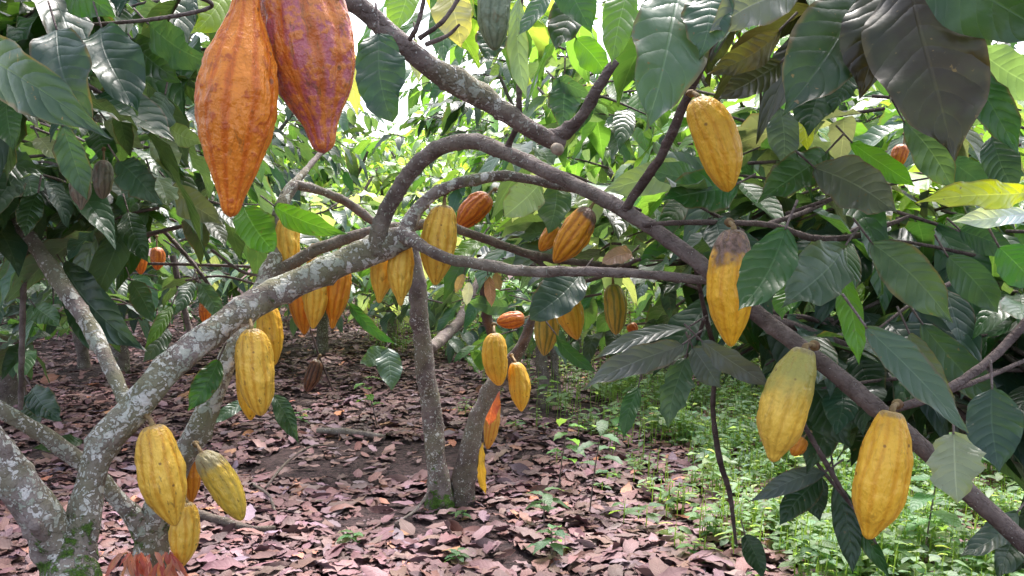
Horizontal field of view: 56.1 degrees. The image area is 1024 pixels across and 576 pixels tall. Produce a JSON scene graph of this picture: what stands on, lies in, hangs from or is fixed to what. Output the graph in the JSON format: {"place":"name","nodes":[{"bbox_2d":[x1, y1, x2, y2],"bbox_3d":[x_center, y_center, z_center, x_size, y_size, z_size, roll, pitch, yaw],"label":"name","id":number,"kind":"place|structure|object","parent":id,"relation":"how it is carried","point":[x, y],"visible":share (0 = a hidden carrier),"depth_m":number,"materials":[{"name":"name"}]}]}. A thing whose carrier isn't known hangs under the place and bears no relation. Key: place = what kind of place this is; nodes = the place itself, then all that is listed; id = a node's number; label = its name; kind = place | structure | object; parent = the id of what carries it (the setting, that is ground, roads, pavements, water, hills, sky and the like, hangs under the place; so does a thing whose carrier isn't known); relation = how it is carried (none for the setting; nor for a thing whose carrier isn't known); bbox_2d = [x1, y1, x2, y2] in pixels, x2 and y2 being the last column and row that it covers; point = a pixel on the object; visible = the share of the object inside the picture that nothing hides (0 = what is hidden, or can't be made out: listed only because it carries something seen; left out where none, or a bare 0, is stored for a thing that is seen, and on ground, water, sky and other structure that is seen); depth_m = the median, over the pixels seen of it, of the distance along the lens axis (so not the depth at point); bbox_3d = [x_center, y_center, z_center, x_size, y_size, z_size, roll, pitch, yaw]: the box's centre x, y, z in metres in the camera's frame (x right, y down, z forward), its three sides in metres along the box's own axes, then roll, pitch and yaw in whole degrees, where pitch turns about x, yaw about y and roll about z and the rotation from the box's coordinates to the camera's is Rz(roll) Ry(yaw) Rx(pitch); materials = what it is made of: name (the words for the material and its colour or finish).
{"place":"outdoors","nodes":[
{"label":"outdoors","id":0,"kind":"place"},
{"bbox_2d":[71,214,166,368],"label":"cacao tree","id":1,"kind":"object","parent":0,"point":[83,357],"visible":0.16,"depth_m":7.97,"materials":[{"name":"brown plant"}]},
{"bbox_2d":[0,222,1015,575],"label":"ground","id":2,"kind":"structure","parent":0,"point":[404,464],"depth_m":5.27,"materials":[{"name":"brown plant"}]},
{"bbox_2d":[0,120,103,409],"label":"cacao tree","id":3,"kind":"object","parent":2,"relation":"on","point":[8,390],"visible":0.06,"depth_m":6.23,"materials":[{"name":"green plant"}]},
{"bbox_2d":[44,33,200,239],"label":"cacao tree","id":4,"kind":"object","parent":2,"relation":"on","point":[86,133],"visible":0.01,"depth_m":10.10,"materials":[{"name":"green plant"}]},
{"bbox_2d":[1,0,321,382],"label":"cacao tree","id":5,"kind":"object","parent":2,"relation":"on","point":[289,151],"visible":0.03,"depth_m":5.82,"materials":[{"name":"green plant"}]},
{"bbox_2d":[0,0,368,373],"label":"cacao tree","id":6,"kind":"object","parent":2,"relation":"on","point":[333,159],"visible":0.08,"depth_m":7.44,"materials":[{"name":"green plant"}]},
{"bbox_2d":[150,35,296,247],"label":"cacao tree","id":7,"kind":"object","parent":2,"relation":"on","point":[151,237],"visible":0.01,"depth_m":15.94,"materials":[{"name":"green plant"}]},
{"bbox_2d":[41,96,406,316],"bbox_3d":[-3.098,-1.210,9.790,4.044,3.698,3.927,-3,5,-32],"label":"cacao tree","id":8,"kind":"object","parent":2,"relation":"on","point":[369,122],"visible":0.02,"depth_m":9.59,"materials":[{"name":"green plant"}]},
{"bbox_2d":[148,121,372,263],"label":"cacao tree","id":9,"kind":"object","parent":2,"relation":"on","point":[153,244],"visible":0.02,"depth_m":11.99,"materials":[{"name":"green plant"}]},
{"bbox_2d":[264,444,339,488],"bbox_3d":[-1.042,0.851,4.757,0.045,0.082,0.759,1,5,16],"label":"fallen stick","id":10,"kind":"object","parent":2,"relation":"on","point":[282,466],"visible":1,"depth_m":4.66,"materials":[{"name":"brown wood"}]},
{"bbox_2d":[294,408,313,425],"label":"seedling","id":11,"kind":"object","parent":2,"relation":"on","point":[300,417],"visible":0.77,"depth_m":5.78,"materials":[{"name":"green plant"}]},
{"bbox_2d":[0,0,618,302],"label":"cacao tree","id":12,"kind":"object","parent":2,"relation":"on","point":[55,55],"visible":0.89,"depth_m":1.89,"materials":[{"name":"green plant"}]},
{"bbox_2d":[69,183,91,209],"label":"cacao pod","id":13,"kind":"object","parent":12,"relation":"hanging from","point":[79,200],"visible":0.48,"depth_m":1.89,"materials":[{"name":"plant"}]},
{"bbox_2d":[92,147,113,198],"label":"cacao pod","id":14,"kind":"object","parent":12,"relation":"hanging from","point":[103,176],"visible":1,"depth_m":1.99,"materials":[{"name":"plant"}]},
{"bbox_2d":[194,0,278,217],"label":"cacao pod","id":15,"kind":"object","parent":12,"relation":"hanging from","point":[236,94],"visible":1,"depth_m":0.93,"materials":[{"name":"orange plant"}]},
{"bbox_2d":[260,0,355,153],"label":"cacao pod","id":16,"kind":"object","parent":12,"relation":"hanging from","point":[312,45],"visible":0.97,"depth_m":0.97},
{"bbox_2d":[477,0,510,50],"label":"cacao pod","id":17,"kind":"object","parent":12,"relation":"hanging from","point":[493,17],"visible":1,"depth_m":1.68,"materials":[{"name":"green plant"}]},
{"bbox_2d":[154,127,476,355],"bbox_3d":[-1.628,-0.396,8.641,2.826,2.214,3.008,0,5,3],"label":"cacao tree","id":18,"kind":"object","parent":2,"relation":"on","point":[322,337],"visible":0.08,"depth_m":8.24,"materials":[{"name":"green plant"}]},
{"bbox_2d":[251,113,414,205],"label":"cacao tree","id":19,"kind":"object","parent":2,"relation":"on","point":[294,118],"visible":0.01,"depth_m":16.38,"materials":[{"name":"green plant"}]},
{"bbox_2d":[0,152,686,575],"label":"cacao tree","id":20,"kind":"object","parent":2,"relation":"on","point":[38,310],"visible":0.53,"depth_m":2.48,"materials":[{"name":"green plant"}]},
{"bbox_2d":[136,259,147,273],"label":"cacao pod","id":21,"kind":"object","parent":20,"relation":"hanging from","point":[141,267],"visible":0.34,"depth_m":4.18,"materials":[{"name":"orange food"}]},
{"bbox_2d":[150,235,165,269],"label":"cacao pod","id":22,"kind":"object","parent":20,"relation":"hanging from","point":[157,254],"visible":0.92,"depth_m":4.08,"materials":[{"name":"orange food"}]},
{"bbox_2d":[168,497,200,565],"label":"cacao pod","id":23,"kind":"object","parent":20,"relation":"hanging from","point":[183,536],"visible":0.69,"depth_m":2.18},
{"bbox_2d":[186,462,200,501],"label":"cacao pod","id":24,"kind":"object","parent":20,"relation":"hanging from","point":[193,481],"visible":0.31,"depth_m":2.34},
{"bbox_2d":[236,379,255,419],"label":"cacao pod","id":25,"kind":"object","parent":20,"relation":"hanging from","point":[249,413],"visible":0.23,"depth_m":2.28,"materials":[{"name":"yellow plant"}]},
{"bbox_2d":[275,219,299,260],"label":"cacao pod","id":26,"kind":"object","parent":20,"relation":"hanging from","point":[288,243],"visible":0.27,"depth_m":2.47,"materials":[{"name":"yellow plant"}]},
{"bbox_2d":[302,243,327,328],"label":"cacao pod","id":27,"kind":"object","parent":20,"relation":"hanging from","point":[315,303],"visible":0.59,"depth_m":2.46,"materials":[{"name":"yellow food"}]},
{"bbox_2d":[336,529,362,544],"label":"seedling","id":28,"kind":"object","parent":2,"relation":"on","point":[349,536],"visible":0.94,"depth_m":3.73,"materials":[{"name":"green plant"}]},
{"bbox_2d":[316,427,385,439],"bbox_3d":[-0.916,0.827,5.478,0.430,0.050,0.069,1,5,16],"label":"fallen stick","id":29,"kind":"object","parent":2,"relation":"on","point":[350,432],"visible":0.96,"depth_m":5.48,"materials":[{"name":"wood"}]},
{"bbox_2d":[215,128,495,324],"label":"cacao tree","id":30,"kind":"object","parent":2,"relation":"on","point":[411,138],"visible":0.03,"depth_m":10.42,"materials":[{"name":"green plant"}]},
{"bbox_2d":[354,376,383,424],"bbox_3d":[-0.864,0.693,5.770,0.171,0.321,0.192,0,5,0],"label":"seedling","id":31,"kind":"object","parent":2,"relation":"on","point":[370,396],"visible":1,"depth_m":5.77,"materials":[{"name":"green plant"}]},
{"bbox_2d":[270,152,507,346],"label":"cacao tree","id":32,"kind":"object","parent":2,"relation":"on","point":[374,209],"visible":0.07,"depth_m":8.92,"materials":[{"name":"green plant"}]},
{"bbox_2d":[311,143,503,229],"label":"cacao tree","id":33,"kind":"object","parent":2,"relation":"on","point":[351,145],"visible":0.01,"depth_m":16.02,"materials":[{"name":"green plant"}]},
{"bbox_2d":[394,489,429,524],"bbox_3d":[-0.392,0.884,4.098,0.017,0.136,0.424,2,5,22],"label":"fallen stick","id":34,"kind":"object","parent":2,"relation":"on","point":[415,509],"visible":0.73,"depth_m":4.06,"materials":[{"name":"wood"}]},
{"bbox_2d":[328,110,503,234],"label":"cacao tree","id":35,"kind":"object","parent":2,"relation":"on","point":[420,113],"visible":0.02,"depth_m":12.72,"materials":[{"name":"green plant"}]},
{"bbox_2d":[221,184,647,514],"bbox_3d":[-0.515,0.171,5.550,2.631,1.549,4.741,2,5,19],"label":"cacao tree","id":36,"kind":"object","parent":2,"relation":"on","point":[493,299],"visible":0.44,"depth_m":4.20,"materials":[{"name":"green plant"}]},
{"bbox_2d":[483,404,500,448],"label":"cacao pod","id":37,"kind":"object","parent":36,"relation":"hanging from","point":[490,432],"visible":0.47,"depth_m":4.47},
{"bbox_2d":[482,322,507,385],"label":"cacao pod","id":38,"kind":"object","parent":36,"relation":"hanging from","point":[494,356],"visible":1,"depth_m":3.81,"materials":[{"name":"yellow plant"}]},
{"bbox_2d":[497,311,529,328],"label":"cacao pod","id":39,"kind":"object","parent":36,"relation":"hanging from","point":[512,320],"visible":0.96,"depth_m":4.37,"materials":[{"name":"orange plant"}]},
{"bbox_2d":[508,353,530,411],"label":"cacao pod","id":40,"kind":"object","parent":36,"relation":"hanging from","point":[519,383],"visible":1,"depth_m":3.87,"materials":[{"name":"yellow plant"}]},
{"bbox_2d":[368,92,545,234],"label":"cacao tree","id":41,"kind":"object","parent":2,"relation":"on","point":[390,126],"visible":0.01,"depth_m":16.52,"materials":[{"name":"green plant"}]},
{"bbox_2d":[444,547,469,561],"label":"seedling","id":42,"kind":"object","parent":2,"relation":"on","point":[455,552],"visible":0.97,"depth_m":3.52,"materials":[{"name":"green plant"}]},
{"bbox_2d":[451,510,471,518],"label":"seedling","id":43,"kind":"object","parent":2,"relation":"on","point":[458,512],"visible":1,"depth_m":4.05,"materials":[{"name":"green plant"}]},
{"bbox_2d":[372,87,638,311],"bbox_3d":[0.093,-0.807,10.491,3.519,2.795,3.474,1,5,11],"label":"cacao tree","id":44,"kind":"object","parent":2,"relation":"on","point":[417,147],"visible":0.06,"depth_m":9.60,"materials":[{"name":"green plant"}]},
{"bbox_2d":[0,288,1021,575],"bbox_3d":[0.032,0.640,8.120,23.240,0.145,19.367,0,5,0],"label":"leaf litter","id":45,"kind":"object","parent":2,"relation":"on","point":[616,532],"visible":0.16,"depth_m":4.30,"materials":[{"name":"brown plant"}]},
{"bbox_2d":[198,509,275,531],"bbox_3d":[-1.155,0.948,3.910,0.419,0.055,0.076,2,5,21],"label":"fallen stick","id":46,"kind":"object","parent":45,"relation":"on","point":[215,518],"visible":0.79,"depth_m":3.88,"materials":[{"name":"wood"}]},
{"bbox_2d":[252,483,275,509],"bbox_3d":[-1.101,0.925,4.280,0.028,0.034,0.428,-2,5,-28],"label":"fallen stick","id":47,"kind":"object","parent":45,"relation":"on","point":[265,492],"visible":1,"depth_m":4.27,"materials":[{"name":"wood"}]},
{"bbox_2d":[0,40,1023,575],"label":"cacao tree","id":48,"kind":"object","parent":2,"relation":"on","point":[928,332],"visible":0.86,"depth_m":1.92,"materials":[{"name":"green plant"}]},
{"bbox_2d":[134,413,186,525],"bbox_3d":[-0.716,0.364,1.925,0.136,0.222,0.092,2,5,23],"label":"cacao pod","id":49,"kind":"object","parent":48,"relation":"hanging from","point":[160,463],"visible":1,"depth_m":1.89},
{"bbox_2d":[199,303,210,321],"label":"cacao pod","id":50,"kind":"object","parent":48,"relation":"hanging from","point":[204,314],"visible":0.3,"depth_m":3.98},
{"bbox_2d":[192,441,245,520],"bbox_3d":[-0.671,0.437,2.159,0.152,0.166,0.075,2,5,19],"label":"cacao pod","id":51,"kind":"object","parent":48,"relation":"hanging from","point":[218,475],"visible":1,"depth_m":2.13,"materials":[{"name":"yellow plant"}]},
{"bbox_2d":[234,317,274,415],"bbox_3d":[-0.568,0.166,2.072,0.082,0.211,0.147,-4,6,-39],"label":"cacao pod","id":52,"kind":"object","parent":48,"relation":"hanging from","point":[254,364],"visible":0.98,"depth_m":2.02,"materials":[{"name":"yellow plant"}]},
{"bbox_2d":[256,308,283,364],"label":"cacao pod","id":53,"kind":"object","parent":48,"relation":"hanging from","point":[269,325],"visible":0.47,"depth_m":2.28,"materials":[{"name":"yellow plant"}]},
{"bbox_2d":[289,266,309,334],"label":"cacao pod","id":54,"kind":"object","parent":48,"relation":"hanging from","point":[296,309],"visible":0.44,"depth_m":2.56,"materials":[{"name":"orange food"}]},
{"bbox_2d":[303,354,322,391],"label":"cacao pod","id":55,"kind":"object","parent":48,"relation":"hanging from","point":[313,373],"visible":1,"depth_m":2.59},
{"bbox_2d":[326,247,351,328],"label":"cacao pod","id":56,"kind":"object","parent":48,"relation":"hanging from","point":[338,293],"visible":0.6,"depth_m":2.48,"materials":[{"name":"orange food"}]},
{"bbox_2d":[370,260,389,302],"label":"cacao pod","id":57,"kind":"object","parent":48,"relation":"hanging from","point":[379,280],"visible":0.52,"depth_m":2.30,"materials":[{"name":"food"}]},
{"bbox_2d":[387,247,413,305],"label":"cacao pod","id":58,"kind":"object","parent":48,"relation":"hanging from","point":[400,267],"visible":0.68,"depth_m":2.24,"materials":[{"name":"yellow food"}]},
{"bbox_2d":[420,192,456,284],"bbox_3d":[-0.172,-0.120,2.248,0.086,0.228,0.084,0,5,0],"label":"cacao pod","id":59,"kind":"object","parent":48,"relation":"hanging from","point":[439,230],"visible":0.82,"depth_m":2.22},
{"bbox_2d":[456,187,497,227],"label":"cacao pod","id":60,"kind":"object","parent":48,"relation":"hanging from","point":[475,208],"visible":0.88,"depth_m":2.87,"materials":[{"name":"orange plant"}]},
{"bbox_2d":[534,318,559,355],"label":"cacao pod","id":61,"kind":"object","parent":48,"relation":"hanging from","point":[545,337],"visible":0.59,"depth_m":3.17,"materials":[{"name":"yellow plant"}]},
{"bbox_2d":[538,217,565,250],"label":"cacao pod","id":62,"kind":"object","parent":48,"relation":"hanging from","point":[546,241],"visible":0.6,"depth_m":2.58,"materials":[{"name":"orange plant"}]},
{"bbox_2d":[557,301,583,339],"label":"cacao pod","id":63,"kind":"object","parent":48,"relation":"hanging from","point":[571,323],"visible":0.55,"depth_m":3.07,"materials":[{"name":"yellow plant"}]},
{"bbox_2d":[553,202,595,262],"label":"cacao pod","id":64,"kind":"object","parent":48,"relation":"hanging from","point":[573,235],"visible":0.96,"depth_m":2.27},
{"bbox_2d":[604,278,626,334],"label":"cacao pod","id":65,"kind":"object","parent":48,"relation":"hanging from","point":[615,306],"visible":0.99,"depth_m":2.88,"materials":[{"name":"yellow food"}]},
{"bbox_2d":[627,311,637,331],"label":"cacao pod","id":66,"kind":"object","parent":48,"relation":"hanging from","point":[632,326],"visible":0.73,"depth_m":3.59,"materials":[{"name":"orange food"}]},
{"bbox_2d":[685,89,742,191],"bbox_3d":[0.337,-0.247,1.599,0.093,0.173,0.075,0,5,0],"label":"cacao pod","id":67,"kind":"object","parent":48,"relation":"hanging from","point":[713,128],"visible":1,"depth_m":1.57,"materials":[{"name":"fruit rind"},{"name":"plant stem"}]},
{"bbox_2d":[706,218,751,346],"bbox_3d":[0.351,-0.010,1.565,0.075,0.208,0.106,0,5,0],"label":"cacao pod","id":68,"kind":"object","parent":48,"relation":"hanging from","point":[731,248],"visible":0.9,"depth_m":1.52,"materials":[{"name":"yellow food"}]},
{"bbox_2d":[756,340,819,461],"bbox_3d":[0.451,0.178,1.514,0.142,0.186,0.079,-2,5,-26],"label":"cacao pod","id":69,"kind":"object","parent":48,"relation":"hanging from","point":[786,398],"visible":1,"depth_m":1.48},
{"bbox_2d":[790,430,811,455],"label":"cacao pod","id":70,"kind":"object","parent":48,"relation":"hanging from","point":[799,447],"visible":0.69,"depth_m":1.74,"materials":[{"name":"orange plant"}]},
{"bbox_2d":[851,399,913,539],"bbox_3d":[0.566,0.271,1.432,0.132,0.199,0.078,-3,6,-35],"label":"cacao pod","id":71,"kind":"object","parent":48,"relation":"hanging from","point":[882,478],"visible":1,"depth_m":1.39,"materials":[{"name":"yellow cacao pod husk"},{"name":"plant stem"}]},
{"bbox_2d":[890,132,908,163],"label":"cacao pod","id":72,"kind":"object","parent":48,"relation":"hanging from","point":[899,152],"visible":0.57,"depth_m":2.68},
{"bbox_2d":[431,124,632,408],"bbox_3d":[0.080,-0.180,6.673,1.469,2.015,1.829,1,5,10],"label":"cacao tree","id":73,"kind":"object","parent":2,"relation":"on","point":[541,366],"visible":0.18,"depth_m":6.45,"materials":[{"name":"green plant"}]},
{"bbox_2d":[524,524,569,555],"bbox_3d":[0.136,0.958,3.543,0.192,0.148,0.162,0,5,0],"label":"seedling","id":74,"kind":"object","parent":2,"relation":"on","point":[543,543],"visible":0.98,"depth_m":3.53,"materials":[{"name":"green plant"}]},
{"bbox_2d":[524,486,569,523],"bbox_3d":[0.146,0.910,3.950,0.187,0.179,0.160,3,6,36],"label":"seedling","id":75,"kind":"object","parent":2,"relation":"on","point":[548,499],"visible":0.98,"depth_m":3.93,"materials":[{"name":"green plant"}]},
{"bbox_2d":[473,3,634,179],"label":"cacao tree","id":76,"kind":"object","parent":2,"relation":"on","point":[498,90],"visible":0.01,"depth_m":16.41,"materials":[{"name":"green plant"}]},
{"bbox_2d":[547,417,585,487],"bbox_3d":[0.268,0.780,4.468,0.196,0.355,0.210,1,5,15],"label":"seedling","id":77,"kind":"object","parent":2,"relation":"on","point":[560,421],"visible":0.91,"depth_m":4.45,"materials":[{"name":"green plant"}]},
{"bbox_2d":[340,44,807,362],"bbox_3d":[0.649,-0.778,8.199,3.641,3.077,3.649,2,5,26],"label":"cacao tree","id":78,"kind":"object","parent":2,"relation":"on","point":[456,197],"visible":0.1,"depth_m":7.84,"materials":[{"name":"green plant"}]},
{"bbox_2d":[576,419,622,513],"bbox_3d":[0.364,0.771,4.081,0.196,0.434,0.222,0,5,0],"label":"seedling","id":79,"kind":"object","parent":2,"relation":"on","point":[601,425],"visible":0.98,"depth_m":4.05,"materials":[{"name":"green plant"}]},
{"bbox_2d":[494,75,715,311],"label":"cacao tree","id":80,"kind":"object","parent":2,"relation":"on","point":[507,127],"depth_m":11.96,"materials":[{"name":"green plant"}]},
{"bbox_2d":[597,407,635,451],"bbox_3d":[0.570,0.758,5.072,0.146,0.302,0.221,-3,6,-36],"label":"seedling","id":81,"kind":"object","parent":2,"relation":"on","point":[615,420],"visible":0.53,"depth_m":5.07,"materials":[{"name":"green plant"}]},
{"bbox_2d":[400,0,971,383],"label":"cacao tree","id":82,"kind":"object","parent":2,"relation":"on","point":[455,110],"visible":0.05,"depth_m":6.49,"materials":[{"name":"green plant"}]},
{"bbox_2d":[351,289,1023,575],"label":"undergrowth","id":83,"kind":"object","parent":2,"relation":"on","point":[822,547],"visible":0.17,"depth_m":4.14,"materials":[{"name":"green plant"}]},
{"bbox_2d":[676,543,709,563],"bbox_3d":[0.678,0.988,3.568,0.127,0.085,0.121,3,5,29],"label":"seedling","id":84,"kind":"object","parent":2,"relation":"on","point":[695,546],"visible":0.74,"depth_m":3.55,"materials":[{"name":"green plant"}]},
{"bbox_2d":[636,27,935,313],"bbox_3d":[3.472,-1.455,11.277,4.246,4.076,3.989,2,5,20],"label":"cacao tree","id":85,"kind":"object","parent":2,"relation":"on","point":[777,47],"depth_m":10.87,"materials":[{"name":"green plant"}]},
{"bbox_2d":[568,25,1023,322],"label":"cacao tree","id":86,"kind":"object","parent":2,"relation":"on","point":[641,151],"depth_m":5.96,"materials":[{"name":"green plant"}]},
{"bbox_2d":[602,0,1023,163],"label":"cacao tree","id":87,"kind":"object","parent":2,"relation":"on","point":[943,74],"visible":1,"depth_m":1.25,"materials":[{"name":"green plant"}]},
{"bbox_2d":[713,33,1019,228],"bbox_3d":[3.287,-1.118,8.479,4.054,3.761,4.045,-2,5,-25],"label":"cacao tree","id":88,"kind":"object","parent":2,"relation":"on","point":[845,108],"visible":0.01,"depth_m":7.82,"materials":[{"name":"green plant"}]},
{"bbox_2d":[777,39,1023,108],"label":"cacao tree","id":89,"kind":"object","parent":2,"relation":"on","point":[988,42],"depth_m":16.44,"materials":[{"name":"green plant"}]},
{"bbox_2d":[801,129,1023,300],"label":"cacao tree","id":90,"kind":"object","parent":2,"relation":"on","point":[860,289],"depth_m":6.29,"materials":[{"name":"green plant"}]},
{"bbox_2d":[896,474,962,562],"bbox_3d":[1.468,0.827,3.365,0.262,0.437,0.280,-2,5,-20],"label":"seedling","id":91,"kind":"object","parent":2,"relation":"on","point":[918,500],"visible":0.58,"depth_m":3.35,"materials":[{"name":"green plant"}]},
{"bbox_2d":[136,0,1023,180],"label":"sky","id":92,"kind":"structure","parent":0,"point":[358,26],"materials":[{"name":"white"}]}
]}

